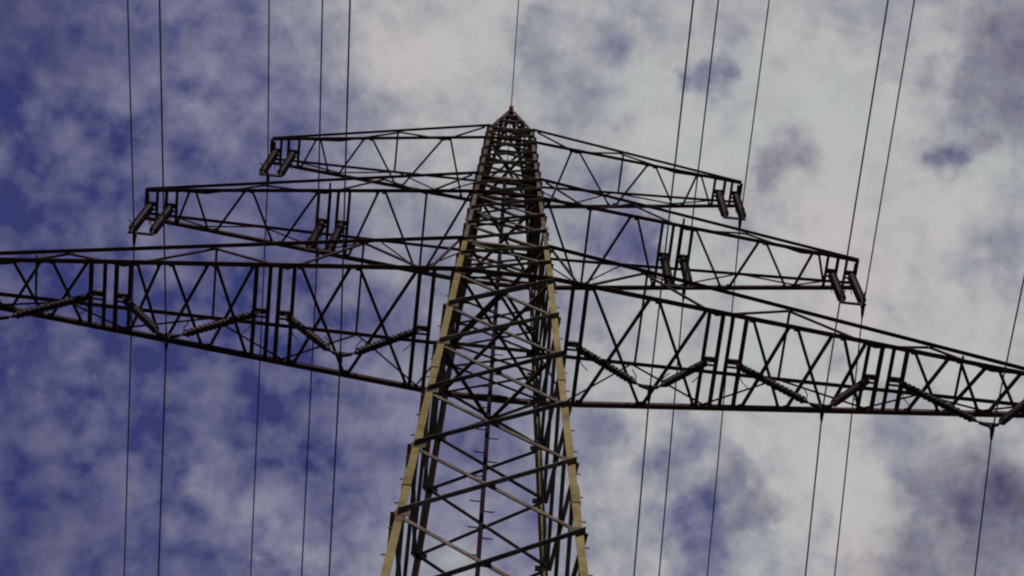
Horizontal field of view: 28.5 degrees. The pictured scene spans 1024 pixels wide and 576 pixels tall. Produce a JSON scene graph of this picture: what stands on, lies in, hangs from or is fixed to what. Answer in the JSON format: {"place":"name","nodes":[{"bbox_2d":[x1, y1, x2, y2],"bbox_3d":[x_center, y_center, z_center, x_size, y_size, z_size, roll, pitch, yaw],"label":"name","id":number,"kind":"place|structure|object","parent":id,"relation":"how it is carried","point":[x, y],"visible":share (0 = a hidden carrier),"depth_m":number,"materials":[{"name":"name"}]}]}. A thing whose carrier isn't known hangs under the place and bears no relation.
{"place":"outdoors","nodes":[
{"label":"outdoors","id":0,"kind":"place"},
{"bbox_2d":[0,0,1023,575],"label":"sky","id":1,"kind":"structure","parent":0,"point":[947,268],"materials":[{"name":"blue"}]},
{"bbox_3d":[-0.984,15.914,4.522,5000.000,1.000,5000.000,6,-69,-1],"label":"ground","id":2,"kind":"structure","parent":0,"visible":0},
{"bbox_2d":[0,106,1023,575],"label":"transmission tower","id":3,"kind":"structure","parent":2,"relation":"on","point":[530,188],"depth_m":42.90,"materials":[{"name":"metal"}]},
{"bbox_2d":[0,293,96,319],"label":"insulator","id":4,"kind":"object","parent":3,"relation":"hanging from","point":[46,307],"visible":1,"depth_m":41.51,"materials":[{"name":"brown ceramic"}]},
{"bbox_2d":[127,204,172,246],"bbox_3d":[-8.386,-1.512,46.742,0.789,2.338,0.711,6,-69,-1],"label":"insulator pair","id":5,"kind":"object","parent":3,"relation":"hanging from","point":[144,214],"visible":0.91,"depth_m":46.56,"materials":[{"name":"brown ceramic"}]},
{"bbox_2d":[124,0,134,575],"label":"power cable","id":6,"kind":"object","parent":5,"relation":"hanging from","point":[132,282],"visible":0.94,"depth_m":45.91,"materials":[{"name":"metal"}]},
{"bbox_2d":[122,296,261,351],"bbox_3d":[-6.749,0.737,41.485,2.952,2.119,0.840,6,-69,-1],"label":"insulator","id":7,"kind":"object","parent":3,"relation":"hanging from","point":[141,315],"visible":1,"depth_m":41.48,"materials":[{"name":"brown ceramic"}]},
{"bbox_2d":[158,0,166,575],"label":"power cable","id":8,"kind":"object","parent":7,"relation":"hanging from","point":[164,279],"visible":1,"depth_m":39.79,"materials":[{"name":"metal"}]},
{"bbox_2d":[259,150,295,184],"bbox_3d":[-5.996,-3.103,51.484,0.769,2.338,0.711,6,-69,-1],"label":"insulator pair","id":9,"kind":"object","parent":3,"relation":"hanging from","point":[284,167],"visible":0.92,"depth_m":51.31,"materials":[{"name":"brown ceramic"}]},
{"bbox_2d":[250,0,269,575],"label":"power cable","id":10,"kind":"object","parent":9,"relation":"hanging from","point":[263,281],"visible":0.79,"depth_m":50.99,"materials":[{"name":"metal"}]},
{"bbox_2d":[305,221,342,262],"bbox_3d":[-4.353,-1.112,46.898,0.779,2.338,0.711,6,-69,-1],"label":"insulator pair","id":11,"kind":"object","parent":3,"relation":"hanging from","point":[337,233],"visible":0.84,"depth_m":46.81,"materials":[{"name":"brown ceramic"}]},
{"bbox_2d":[301,0,322,575],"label":"power cable","id":12,"kind":"object","parent":11,"relation":"hanging from","point":[315,282],"visible":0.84,"depth_m":45.98,"materials":[{"name":"metal"}]},
{"bbox_2d":[284,314,421,369],"bbox_3d":[-3.363,1.103,41.538,2.922,2.120,0.840,6,-69,-1],"label":"insulator","id":13,"kind":"object","parent":3,"relation":"hanging from","point":[303,329],"visible":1,"depth_m":41.54,"materials":[{"name":"brown ceramic"}]},
{"bbox_2d":[328,0,350,575],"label":"power cable","id":14,"kind":"object","parent":13,"relation":"hanging from","point":[342,279],"visible":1,"depth_m":39.62,"materials":[{"name":"metal"}]},
{"bbox_2d":[479,0,518,575],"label":"earth wire","id":15,"kind":"object","parent":3,"relation":"attached to","point":[503,227],"visible":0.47,"depth_m":58.65,"materials":[{"name":"metal"}]},
{"bbox_2d":[573,345,709,402],"bbox_3d":[2.712,1.757,41.640,2.922,2.132,0.840,6,-69,-1],"label":"insulator","id":16,"kind":"object","parent":3,"relation":"hanging from","point":[629,379],"visible":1,"depth_m":41.64,"materials":[{"name":"brown ceramic"}]},
{"bbox_2d":[633,0,693,575],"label":"power cable","id":17,"kind":"object","parent":16,"relation":"hanging from","point":[662,278],"visible":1,"depth_m":39.37,"materials":[{"name":"metal"}]},
{"bbox_2d":[660,255,692,300],"bbox_3d":[3.853,-0.301,47.219,0.708,2.338,0.711,6,-69,-1],"label":"insulator pair","id":18,"kind":"object","parent":3,"relation":"hanging from","point":[667,267],"visible":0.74,"depth_m":47.14,"materials":[{"name":"brown ceramic"}]},
{"bbox_2d":[658,0,718,575],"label":"power cable","id":19,"kind":"object","parent":18,"relation":"hanging from","point":[686,275],"visible":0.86,"depth_m":45.67,"materials":[{"name":"metal"}]},
{"bbox_2d":[715,192,745,227],"bbox_3d":[5.665,-2.051,52.198,0.698,2.338,0.711,6,-69,-1],"label":"insulator pair","id":20,"kind":"object","parent":3,"relation":"hanging from","point":[722,205],"visible":0.93,"depth_m":52.02,"materials":[{"name":"brown ceramic"}]},
{"bbox_2d":[707,0,769,575],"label":"power cable","id":21,"kind":"object","parent":20,"relation":"hanging from","point":[735,271],"visible":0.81,"depth_m":51.29,"materials":[{"name":"metal"}]},
{"bbox_2d":[732,362,870,421],"bbox_3d":[6.097,2.131,41.672,2.952,2.135,0.840,6,-69,-1],"label":"insulator","id":22,"kind":"object","parent":3,"relation":"hanging from","point":[849,392],"visible":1,"depth_m":41.66,"materials":[{"name":"brown ceramic"}]},
{"bbox_2d":[805,0,888,575],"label":"power cable","id":23,"kind":"object","parent":22,"relation":"hanging from","point":[844,277],"visible":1,"depth_m":39.20,"materials":[{"name":"metal"}]},
{"bbox_2d":[828,272,865,317],"bbox_3d":[7.886,0.085,47.410,0.718,2.338,0.711,6,-69,-1],"label":"insulator pair","id":24,"kind":"object","parent":3,"relation":"hanging from","point":[855,287],"visible":0.92,"depth_m":47.32,"materials":[{"name":"brown ceramic"}]},
{"bbox_2d":[834,0,914,575],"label":"power cable","id":25,"kind":"object","parent":24,"relation":"hanging from","point":[869,272],"visible":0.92,"depth_m":45.64,"materials":[{"name":"metal"}]},
{"bbox_2d":[895,380,1023,440],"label":"insulator","id":26,"kind":"object","parent":3,"relation":"hanging from","point":[1011,414],"visible":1,"depth_m":41.61,"materials":[{"name":"brown ceramic"}]},
{"bbox_2d":[974,277,1023,575],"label":"power cable","id":27,"kind":"object","parent":26,"relation":"hanging from","point":[994,421],"visible":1,"depth_m":40.59,"materials":[{"name":"metal"}]}
]}

